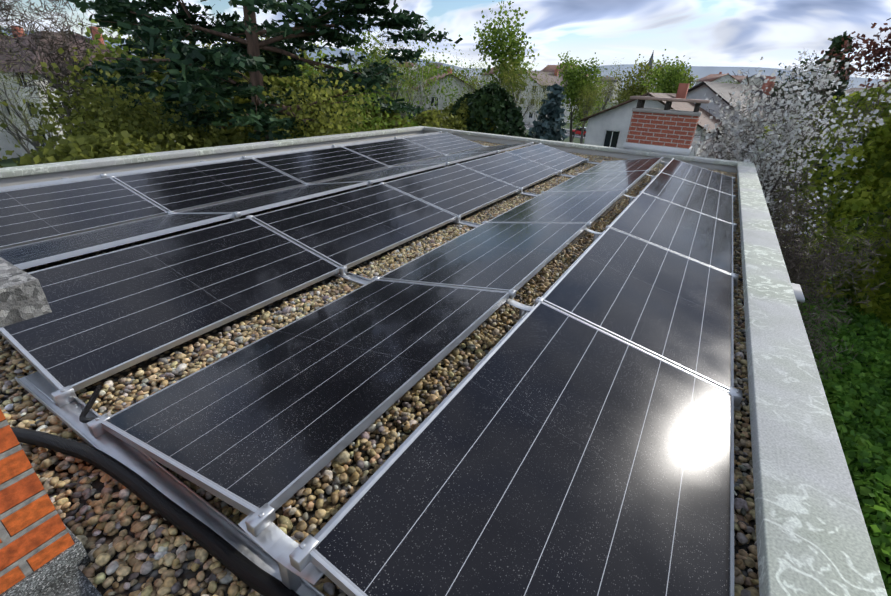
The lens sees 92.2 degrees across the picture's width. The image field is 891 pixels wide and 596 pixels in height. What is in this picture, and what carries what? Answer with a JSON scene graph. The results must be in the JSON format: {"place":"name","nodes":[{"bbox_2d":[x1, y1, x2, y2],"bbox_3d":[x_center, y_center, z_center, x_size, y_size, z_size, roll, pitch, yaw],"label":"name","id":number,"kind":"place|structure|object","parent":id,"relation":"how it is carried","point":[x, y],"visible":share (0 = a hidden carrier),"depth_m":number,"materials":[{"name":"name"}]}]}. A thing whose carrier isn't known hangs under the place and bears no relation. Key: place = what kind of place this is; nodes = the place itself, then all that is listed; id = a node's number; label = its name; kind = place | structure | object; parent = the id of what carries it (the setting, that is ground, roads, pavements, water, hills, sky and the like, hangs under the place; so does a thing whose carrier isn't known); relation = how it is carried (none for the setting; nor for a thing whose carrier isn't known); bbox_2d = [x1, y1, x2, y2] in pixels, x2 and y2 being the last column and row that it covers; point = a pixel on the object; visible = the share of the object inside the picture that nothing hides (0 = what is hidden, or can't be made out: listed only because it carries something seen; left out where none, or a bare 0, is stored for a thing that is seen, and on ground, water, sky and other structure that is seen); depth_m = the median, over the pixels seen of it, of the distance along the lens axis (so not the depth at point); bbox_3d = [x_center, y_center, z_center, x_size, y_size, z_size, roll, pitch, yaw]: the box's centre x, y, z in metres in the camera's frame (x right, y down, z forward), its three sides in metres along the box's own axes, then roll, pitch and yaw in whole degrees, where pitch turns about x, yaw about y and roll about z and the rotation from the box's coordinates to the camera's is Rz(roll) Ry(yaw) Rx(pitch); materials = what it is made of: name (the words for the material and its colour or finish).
{"place":"outdoors","nodes":[
{"label":"outdoors","id":0,"kind":"place"},
{"bbox_2d":[1,27,460,67],"bbox_3d":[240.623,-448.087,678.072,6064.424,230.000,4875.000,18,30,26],"label":"hills","id":1,"kind":"structure","parent":0,"point":[337,51],"depth_m":2205.21,"materials":[{"name":"grey"}]},
{"bbox_2d":[0,84,864,273],"bbox_3d":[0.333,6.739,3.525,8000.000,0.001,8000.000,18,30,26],"label":"ground","id":2,"kind":"structure","parent":0,"point":[5,163],"depth_m":70.24,"materials":[{"name":"green plant"}]},
{"bbox_2d":[0,26,24,159],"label":"house","id":3,"kind":"structure","parent":2,"relation":"on","point":[5,144],"depth_m":35.70,"materials":[{"name":"white glass"}]},
{"bbox_2d":[0,24,68,163],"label":"tree","id":4,"kind":"object","parent":2,"relation":"on","point":[25,121],"visible":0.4,"depth_m":22.86,"materials":[{"name":"grey plant"}]},
{"bbox_2d":[0,0,118,138],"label":"bare tree","id":5,"kind":"object","parent":2,"relation":"on","point":[66,34],"visible":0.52,"depth_m":17.10,"materials":[{"name":"grey plant"}]},
{"bbox_2d":[0,26,146,155],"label":"tree","id":6,"kind":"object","parent":2,"relation":"on","point":[46,137],"visible":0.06,"depth_m":34.87,"materials":[{"name":"plant"}]},
{"bbox_2d":[17,128,160,165],"bbox_3d":[-5.707,0.053,8.773,4.542,6.579,4.329,5,27,5],"label":"olive shrub","id":7,"kind":"object","parent":2,"relation":"on","point":[102,144],"visible":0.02,"depth_m":7.05,"materials":[{"name":"green plant"}]},
{"bbox_2d":[0,48,189,163],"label":"bush","id":8,"kind":"object","parent":2,"relation":"on","point":[91,106],"visible":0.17,"depth_m":8.49,"materials":[{"name":"green plant"}]},
{"bbox_2d":[29,70,230,151],"bbox_3d":[-6.879,-1.693,11.128,5.476,7.459,4.724,18,30,26],"label":"bush","id":9,"kind":"object","parent":2,"relation":"on","point":[183,144],"visible":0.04,"depth_m":9.31,"materials":[{"name":"green plant"}]},
{"bbox_2d":[47,25,217,145],"bbox_3d":[-12.531,-7.060,19.221,8.188,9.162,6.256,18,30,26],"label":"tree","id":10,"kind":"object","parent":2,"relation":"on","point":[100,56],"visible":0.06,"depth_m":17.00,"materials":[{"name":"green plant"}]},
{"bbox_2d":[72,18,218,113],"bbox_3d":[-12.298,-8.109,21.110,6.421,9.348,6.968,18,30,26],"label":"tree","id":11,"kind":"object","parent":2,"relation":"on","point":[110,39],"depth_m":18.09,"materials":[{"name":"green plant"}]},
{"bbox_2d":[157,101,263,147],"bbox_3d":[-4.938,-1.524,11.610,4.760,6.896,4.628,-2,27,-10],"label":"bush","id":12,"kind":"object","parent":2,"relation":"on","point":[210,127],"depth_m":9.76,"materials":[{"name":"green plant"}]},
{"bbox_2d":[200,125,265,147],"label":"olive shrub","id":13,"kind":"object","parent":2,"relation":"on","point":[239,136],"visible":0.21,"depth_m":9.74,"materials":[{"name":"green plant"}]},
{"bbox_2d":[157,21,322,145],"bbox_3d":[-8.320,-6.684,18.916,6.986,9.154,6.482,-4,28,-14],"label":"tree","id":14,"kind":"object","parent":2,"relation":"on","point":[237,99],"visible":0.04,"depth_m":17.17,"materials":[{"name":"green plant"}]},
{"bbox_2d":[66,0,462,148],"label":"pine tree","id":15,"kind":"object","parent":2,"relation":"on","point":[244,54],"visible":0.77,"depth_m":11.61,"materials":[{"name":"green plant"}]},
{"bbox_2d":[200,35,339,130],"bbox_3d":[-8.833,-8.642,22.360,6.428,9.463,7.532,-18,34,-35],"label":"tree","id":16,"kind":"object","parent":2,"relation":"on","point":[271,79],"visible":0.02,"depth_m":20.23,"materials":[{"name":"green plant"}]},
{"bbox_2d":[261,54,386,140],"bbox_3d":[-3.324,-2.231,11.991,5.428,7.965,5.637,18,30,26],"label":"willow tree","id":17,"kind":"object","parent":2,"relation":"on","point":[322,118],"visible":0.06,"depth_m":10.09,"materials":[{"name":"green plant"}]},
{"bbox_2d":[275,41,394,136],"bbox_3d":[-6.084,-9.071,23.127,6.798,9.849,6.801,18,30,26],"label":"tree","id":18,"kind":"object","parent":2,"relation":"on","point":[309,73],"visible":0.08,"depth_m":20.80,"materials":[{"name":"green plant"}]},
{"bbox_2d":[338,103,410,133],"bbox_3d":[-1.857,-2.892,14.645,4.985,6.853,4.915,-1,27,-7],"label":"olive shrub","id":19,"kind":"object","parent":2,"relation":"on","point":[390,118],"depth_m":12.87,"materials":[{"name":"green plant"}]},
{"bbox_2d":[318,73,431,133],"bbox_3d":[-2.226,-2.861,13.627,4.725,7.710,4.438,-5,28,-16],"label":"bush","id":20,"kind":"object","parent":2,"relation":"on","point":[378,120],"visible":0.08,"depth_m":12.29,"materials":[{"name":"green plant"}]},
{"bbox_2d":[346,31,413,116],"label":"tree","id":21,"kind":"object","parent":2,"relation":"on","point":[361,49],"visible":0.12,"depth_m":34.54,"materials":[{"name":"green plant"}]},
{"bbox_2d":[346,16,414,115],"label":"tree","id":22,"kind":"object","parent":2,"relation":"on","point":[388,86],"visible":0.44,"depth_m":31.31,"materials":[{"name":"green plant"}]},
{"bbox_2d":[395,61,431,120],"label":"tree","id":23,"kind":"object","parent":2,"relation":"on","point":[406,92],"visible":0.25,"depth_m":42.81,"materials":[{"name":"green plant"}]},
{"bbox_2d":[375,25,460,113],"bbox_3d":[-1.538,-11.935,27.891,5.415,10.985,6.045,1,27,-4],"label":"birch tree","id":24,"kind":"object","parent":2,"relation":"on","point":[432,83],"visible":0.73,"depth_m":27.01,"materials":[{"name":"green plant"}]},
{"bbox_2d":[399,57,437,116],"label":"tree","id":25,"kind":"object","parent":2,"relation":"on","point":[419,90],"visible":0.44,"depth_m":53.81,"materials":[{"name":"green plant"}]},
{"bbox_2d":[401,58,443,90],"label":"tree","id":26,"kind":"object","parent":2,"relation":"on","point":[421,75],"visible":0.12,"depth_m":103.75,"materials":[{"name":"green plant"}]},
{"bbox_2d":[410,107,467,130],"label":"olive shrub","id":27,"kind":"object","parent":2,"relation":"on","point":[436,118],"visible":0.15,"depth_m":15.32,"materials":[{"name":"green plant"}]},
{"bbox_2d":[407,44,485,109],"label":"birch tree","id":28,"kind":"object","parent":2,"relation":"on","point":[451,79],"visible":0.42,"depth_m":30.63,"materials":[{"name":"green plant"}]},
{"bbox_2d":[429,98,502,134],"bbox_3d":[1.083,-5.249,19.446,5.338,6.966,5.093,-13,31,-29],"label":"olive shrub","id":29,"kind":"object","parent":2,"relation":"on","point":[464,107],"visible":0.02,"depth_m":17.33,"materials":[{"name":"green plant"}]},
{"bbox_2d":[449,93,490,131],"bbox_3d":[0.784,-5.552,19.784,3.526,7.171,3.593,18,30,26],"label":"dark bush","id":30,"kind":"object","parent":2,"relation":"on","point":[456,106],"visible":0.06,"depth_m":17.82,"materials":[{"name":"green plant"}]},
{"bbox_2d":[452,52,494,94],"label":"tree","id":31,"kind":"object","parent":2,"relation":"on","point":[480,82],"visible":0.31,"depth_m":43.90,"materials":[{"name":"green plant"}]},
{"bbox_2d":[461,83,530,137],"bbox_3d":[1.627,-5.175,18.671,3.897,7.587,4.243,18,30,26],"label":"dark bush","id":32,"kind":"object","parent":2,"relation":"on","point":[497,99],"visible":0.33,"depth_m":16.66,"materials":[{"name":"green plant"}]},
{"bbox_2d":[470,1,538,99],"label":"tall tree","id":33,"kind":"object","parent":2,"relation":"on","point":[499,49],"visible":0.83,"depth_m":37.64,"materials":[{"name":"green plant"}]},
{"bbox_2d":[490,38,547,128],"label":"bare tree","id":34,"kind":"object","parent":2,"relation":"on","point":[520,87],"visible":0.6,"depth_m":35.54,"materials":[{"name":"green plant"}]},
{"bbox_2d":[528,81,567,141],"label":"blue spruce tree","id":35,"kind":"object","parent":2,"relation":"on","point":[550,124],"visible":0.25,"depth_m":26.55,"materials":[{"name":"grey plant"}]},
{"bbox_2d":[529,65,568,133],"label":"tree","id":36,"kind":"object","parent":2,"relation":"on","point":[543,98],"visible":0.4,"depth_m":50.72,"materials":[{"name":"green plant"}]},
{"bbox_2d":[554,52,612,142],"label":"tree","id":37,"kind":"object","parent":2,"relation":"on","point":[573,87],"visible":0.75,"depth_m":45.99,"materials":[{"name":"green plant"}]},
{"bbox_2d":[566,67,615,143],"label":"tree","id":38,"kind":"object","parent":2,"relation":"on","point":[586,106],"visible":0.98,"depth_m":42.10,"materials":[{"name":"green plant"}]},
{"bbox_2d":[592,57,629,112],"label":"tree","id":39,"kind":"object","parent":2,"relation":"on","point":[605,103],"visible":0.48,"depth_m":52.14,"materials":[{"name":"green plant"}]},
{"bbox_2d":[609,54,672,106],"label":"tree","id":40,"kind":"object","parent":2,"relation":"on","point":[637,90],"visible":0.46,"depth_m":57.92,"materials":[{"name":"green plant"}]},
{"bbox_2d":[635,49,697,94],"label":"tree","id":41,"kind":"object","parent":2,"relation":"on","point":[674,77],"visible":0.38,"depth_m":46.25,"materials":[{"name":"green plant"}]},
{"bbox_2d":[683,70,697,85],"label":"tree","id":42,"kind":"object","parent":2,"relation":"on","point":[689,79],"visible":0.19,"depth_m":124.34,"materials":[{"name":"grey plant"}]},
{"bbox_2d":[686,76,789,161],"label":"house","id":43,"kind":"structure","parent":2,"relation":"on","point":[708,90],"depth_m":33.92,"materials":[{"name":"white paint"}]},
{"bbox_2d":[761,51,832,124],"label":"tree","id":44,"kind":"object","parent":2,"relation":"on","point":[789,78],"visible":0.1,"depth_m":35.59,"materials":[{"name":"grey plant"}]},
{"bbox_2d":[765,31,855,204],"bbox_3d":[25.981,-12.216,30.485,5.693,11.663,5.344,18,30,26],"label":"dark conifer tree","id":45,"kind":"object","parent":2,"relation":"on","point":[837,42],"visible":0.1,"depth_m":28.61,"materials":[{"name":"green plant"}]},
{"bbox_2d":[792,280,890,595],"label":"lawn","id":46,"kind":"structure","parent":2,"relation":"on","point":[863,444],"depth_m":8.82,"materials":[{"name":"green plant"}]},
{"bbox_2d":[820,18,890,135],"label":"copper beech tree","id":47,"kind":"object","parent":2,"relation":"on","point":[876,50],"visible":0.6,"depth_m":21.15,"materials":[{"name":"red plant"}]},
{"bbox_2d":[826,80,887,192],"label":"house","id":48,"kind":"structure","parent":2,"relation":"on","point":[843,155],"depth_m":38.76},
{"bbox_2d":[411,68,474,118],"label":"house","id":49,"kind":"structure","parent":0,"point":[440,100],"depth_m":58.71,"materials":[{"name":"grey glass"}]},
{"bbox_2d":[0,0,890,78],"label":"sky","id":50,"kind":"structure","parent":0,"point":[719,33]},
{"bbox_2d":[7,34,887,89],"bbox_3d":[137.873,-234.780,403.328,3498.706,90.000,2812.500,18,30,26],"label":"hills","id":51,"kind":"structure","parent":0,"point":[701,71],"depth_m":1166.29,"materials":[{"name":"grey"}]},
{"bbox_2d":[481,67,508,89],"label":"town house","id":52,"kind":"structure","parent":0,"point":[487,75],"depth_m":183.88,"materials":[{"name":"grey glass"}]},
{"bbox_2d":[413,106,584,138],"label":"street","id":53,"kind":"structure","parent":0,"point":[528,126],"depth_m":80.07,"materials":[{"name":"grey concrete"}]},
{"bbox_2d":[510,69,575,122],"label":"house","id":54,"kind":"structure","parent":0,"point":[530,117],"depth_m":92.99,"materials":[{"name":"grey glass"}]},
{"bbox_2d":[541,65,586,76],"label":"town house","id":55,"kind":"structure","parent":0,"point":[551,68],"depth_m":164.70,"materials":[{"name":"beige glass"}]},
{"bbox_2d":[597,76,621,101],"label":"town house","id":56,"kind":"structure","parent":0,"point":[617,88],"depth_m":258.91,"materials":[{"name":"grey glass"}]},
{"bbox_2d":[580,83,723,156],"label":"white house","id":57,"kind":"structure","parent":0,"point":[608,127],"depth_m":29.26,"materials":[{"name":"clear paint"}]},
{"bbox_2d":[626,112,699,148],"bbox_3d":[4.553,-0.787,10.765,1.260,7.220,0.618,18,30,26],"label":"brick chimney","id":58,"kind":"object","parent":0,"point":[667,130],"depth_m":9.04,"materials":[{"name":"red brick"}]},
{"bbox_2d":[623,96,709,155],"bbox_3d":[4.707,-3.735,9.262,1.460,1.065,0.820,18,30,26],"label":"chimney","id":59,"kind":"object","parent":58,"relation":"on","point":[639,107],"visible":0.96,"depth_m":9.00,"materials":[{"name":"grey concrete"}]},
{"bbox_2d":[694,72,739,84],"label":"town house","id":60,"kind":"structure","parent":0,"point":[712,77],"depth_m":150.01,"materials":[{"name":"beige glass"}]},
{"bbox_2d":[748,74,766,85],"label":"town house","id":61,"kind":"structure","parent":0,"point":[761,78],"depth_m":204.78,"materials":[{"name":"grey glass"}]},
{"bbox_2d":[834,197,889,283],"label":"bush","id":62,"kind":"object","parent":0,"point":[858,228],"depth_m":18.10,"materials":[{"name":"green plant"}]},
{"label":"lawn","id":63,"kind":"structure","parent":0,"visible":0},
{"bbox_2d":[691,36,890,269],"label":"blossoming tree","id":64,"kind":"object","parent":63,"relation":"on","point":[770,172],"visible":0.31,"depth_m":9.01,"materials":[{"name":"grey plant"}]},
{"bbox_2d":[756,81,890,328],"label":"bush","id":65,"kind":"object","parent":63,"relation":"on","point":[872,175],"visible":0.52,"depth_m":12.35,"materials":[{"name":"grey plant"}]},
{"bbox_2d":[761,178,890,378],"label":"bare shrub twigs","id":66,"kind":"object","parent":63,"relation":"on","point":[791,263],"visible":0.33,"depth_m":9.08,"materials":[{"name":"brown plant"}]},
{"bbox_3d":[-0.946,1.676,6.496,7.826,6.198,13.380,18,30,26],"label":"building body","id":67,"kind":"object","parent":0,"visible":0},
{"bbox_2d":[0,141,759,595],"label":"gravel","id":68,"kind":"structure","parent":67,"relation":"on","point":[98,487],"depth_m":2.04,"materials":[{"name":"brown gravel"}]},
{"bbox_2d":[0,409,74,593],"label":"brick chimney","id":69,"kind":"object","parent":68,"relation":"on","point":[34,534],"visible":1,"depth_m":1.14,"materials":[{"name":"orange brick"}]},
{"bbox_2d":[0,257,51,327],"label":"chimney cap","id":70,"kind":"object","parent":69,"relation":"on","point":[22,296],"visible":1,"depth_m":0.92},
{"bbox_2d":[0,524,101,595],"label":"chimney base","id":71,"kind":"object","parent":69,"relation":"attached to","point":[48,579],"visible":0.56,"depth_m":1.23,"materials":[{"name":"grey concrete"}]},
{"bbox_2d":[15,131,742,595],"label":"panel mounting frame","id":72,"kind":"object","parent":68,"relation":"on","point":[261,539],"visible":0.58,"depth_m":1.54,"materials":[{"name":"silver metal"}]},
{"bbox_2d":[0,175,100,190],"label":"module","id":73,"kind":"object","parent":72,"relation":"in","point":[13,187],"visible":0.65,"depth_m":4.29,"materials":[{"name":"silver metal"}]},
{"bbox_2d":[0,177,166,249],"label":"module","id":74,"kind":"object","parent":72,"relation":"in","point":[35,214],"visible":0.92,"depth_m":3.88,"materials":[{"name":"black glass"}]},
{"bbox_2d":[79,385,101,422],"bbox_3d":[-1.445,0.478,1.809,0.413,0.037,0.160,18,30,26],"label":"cable conduit","id":75,"kind":"object","parent":72,"relation":"on","point":[87,407],"visible":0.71,"depth_m":1.82,"materials":[{"name":"black plastic"}]},
{"bbox_2d":[0,213,233,269],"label":"module","id":76,"kind":"object","parent":72,"relation":"in","point":[26,256],"visible":0.92,"depth_m":3.17,"materials":[{"name":"black glass"}]},
{"bbox_2d":[11,427,299,595],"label":"cable conduit","id":77,"kind":"object","parent":72,"relation":"on","point":[235,562],"visible":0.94,"depth_m":1.41,"materials":[{"name":"black plastic"}]},
{"bbox_2d":[0,217,339,391],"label":"module","id":78,"kind":"object","parent":72,"relation":"in","point":[113,312],"visible":0.88,"depth_m":2.51,"materials":[{"name":"black glass"}]},
{"bbox_2d":[106,157,242,176],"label":"module","id":79,"kind":"object","parent":72,"relation":"in","point":[168,167],"visible":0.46,"depth_m":5.24,"materials":[{"name":"silver metal"}]},
{"bbox_2d":[113,158,303,211],"bbox_3d":[-2.688,-1.372,5.066,1.026,0.035,1.720,28,34,21],"label":"module","id":80,"kind":"object","parent":72,"relation":"in","point":[184,188],"visible":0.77,"depth_m":4.91,"materials":[{"name":"black glass"}]},
{"bbox_2d":[211,145,332,160],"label":"module","id":81,"kind":"object","parent":72,"relation":"in","point":[283,152],"visible":0.54,"depth_m":6.62,"materials":[{"name":"silver metal"}]},
{"bbox_2d":[177,181,368,215],"bbox_3d":[-1.762,-1.079,4.584,1.026,0.035,1.720,7,25,31],"label":"module","id":82,"kind":"object","parent":72,"relation":"in","point":[249,205],"visible":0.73,"depth_m":4.39,"materials":[{"name":"black glass"}]},
{"bbox_2d":[101,279,508,516],"bbox_3d":[-0.501,0.245,2.115,1.026,0.035,1.720,7,25,31],"label":"module","id":83,"kind":"object","parent":72,"relation":"on","point":[277,419],"visible":0.96,"depth_m":1.77,"materials":[{"name":"black glass"}]},
{"bbox_2d":[254,147,387,183],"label":"module","id":84,"kind":"object","parent":72,"relation":"in","point":[316,166],"visible":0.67,"depth_m":6.29,"materials":[{"name":"black glass"}]},
{"bbox_2d":[298,137,394,149],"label":"module","id":85,"kind":"object","parent":72,"relation":"in","point":[347,144],"visible":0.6,"depth_m":7.99,"materials":[{"name":"silver metal"}]},
{"bbox_2d":[252,184,456,268],"bbox_3d":[-0.748,-0.757,4.057,1.026,0.035,1.720,28,34,21],"label":"module","id":86,"kind":"object","parent":72,"relation":"in","point":[352,228],"visible":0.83,"depth_m":3.87,"materials":[{"name":"black glass"}]},
{"bbox_2d":[314,163,445,183],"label":"module","id":87,"kind":"object","parent":72,"relation":"in","point":[375,176],"visible":0.75,"depth_m":5.77,"materials":[{"name":"black glass"}]},
{"bbox_2d":[343,138,443,165],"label":"module","id":88,"kind":"object","parent":72,"relation":"in","point":[397,152],"visible":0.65,"depth_m":7.65,"materials":[{"name":"black glass"}]},
{"bbox_2d":[397,132,439,138],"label":"module","id":89,"kind":"object","parent":72,"relation":"in","point":[417,135],"visible":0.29,"depth_m":9.34,"materials":[{"name":"silver metal"}]},
{"bbox_2d":[404,133,484,154],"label":"module","id":90,"kind":"object","parent":72,"relation":"in","point":[446,143],"visible":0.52,"depth_m":9.02,"materials":[{"name":"black glass"}]},
{"bbox_2d":[394,151,496,166],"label":"module","id":91,"kind":"object","parent":72,"relation":"in","point":[454,158],"visible":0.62,"depth_m":7.15,"materials":[{"name":"black glass"}]},
{"bbox_2d":[384,164,519,216],"bbox_3d":[0.154,-1.395,5.401,1.026,0.035,1.720,28,34,21],"label":"module","id":92,"kind":"object","parent":72,"relation":"in","point":[460,190],"visible":0.85,"depth_m":5.26,"materials":[{"name":"black glass"}]},
{"bbox_2d":[379,222,586,291],"bbox_3d":[0.400,-0.393,3.460,1.026,0.035,1.720,7,25,31],"label":"module","id":93,"kind":"object","parent":72,"relation":"in","point":[503,256],"visible":0.85,"depth_m":3.24,"materials":[{"name":"black glass"}]},
{"bbox_2d":[450,142,531,154],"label":"module","id":94,"kind":"object","parent":72,"relation":"in","point":[500,148],"visible":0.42,"depth_m":8.50,"materials":[{"name":"silver metal"}]},
{"bbox_2d":[459,152,559,188],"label":"module","id":95,"kind":"object","parent":72,"relation":"in","point":[514,170],"visible":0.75,"depth_m":6.63,"materials":[{"name":"black glass"}]},
{"bbox_2d":[309,302,733,595],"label":"module","id":96,"kind":"object","parent":72,"relation":"on","point":[547,450],"visible":0.94,"depth_m":1.41,"materials":[{"name":"black glass"}]},
{"bbox_2d":[508,144,586,171],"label":"module","id":97,"kind":"object","parent":72,"relation":"in","point":[552,157],"visible":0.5,"depth_m":7.99,"materials":[{"name":"black glass"}]},
{"bbox_2d":[488,190,624,222],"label":"module","id":98,"kind":"object","parent":72,"relation":"in","point":[571,207],"visible":0.79,"depth_m":4.65,"materials":[{"name":"black glass"}]},
{"bbox_2d":[545,170,646,191],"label":"module","id":99,"kind":"object","parent":72,"relation":"in","point":[623,180],"visible":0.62,"depth_m":6.03,"materials":[{"name":"black glass"}]},
{"bbox_2d":[581,157,661,173],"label":"module","id":100,"kind":"object","parent":72,"relation":"in","point":[628,165],"visible":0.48,"depth_m":7.39,"materials":[{"name":"black glass"}]},
{"bbox_2d":[543,228,733,390],"bbox_3d":[1.415,-0.071,2.932,1.026,0.035,1.720,28,34,21],"label":"module","id":101,"kind":"object","parent":72,"relation":"in","point":[673,308],"visible":0.9,"depth_m":2.69,"materials":[{"name":"black glass"}]},
{"bbox_2d":[611,192,732,273],"bbox_3d":[2.317,-0.709,4.276,1.026,0.035,1.720,28,34,21],"label":"module","id":102,"kind":"object","parent":72,"relation":"in","point":[707,240],"visible":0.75,"depth_m":4.11,"materials":[{"name":"black glass"}]},
{"bbox_2d":[643,172,732,222],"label":"module","id":103,"kind":"object","parent":72,"relation":"in","point":[716,204],"visible":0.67,"depth_m":5.49,"materials":[{"name":"black glass"}]},
{"bbox_2d":[662,159,732,194],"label":"module","id":104,"kind":"object","parent":72,"relation":"in","point":[723,183],"visible":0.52,"depth_m":6.86,"materials":[{"name":"black glass"}]},
{"bbox_2d":[408,135,742,278],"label":"gravel","id":105,"kind":"structure","parent":68,"relation":"on","point":[640,186],"depth_m":5.75,"materials":[{"name":"beige gravel"}]},
{"bbox_2d":[0,126,887,595],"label":"parapet coping","id":106,"kind":"object","parent":67,"relation":"on","point":[812,534],"visible":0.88,"depth_m":1.86,"materials":[{"name":"concrete"}]},
{"bbox_2d":[791,283,804,302],"bbox_3d":[3.415,-0.111,4.452,0.470,0.030,0.440,18,30,26],"label":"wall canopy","id":107,"kind":"object","parent":67,"relation":"attached to","point":[798,292],"visible":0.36,"depth_m":4.32,"materials":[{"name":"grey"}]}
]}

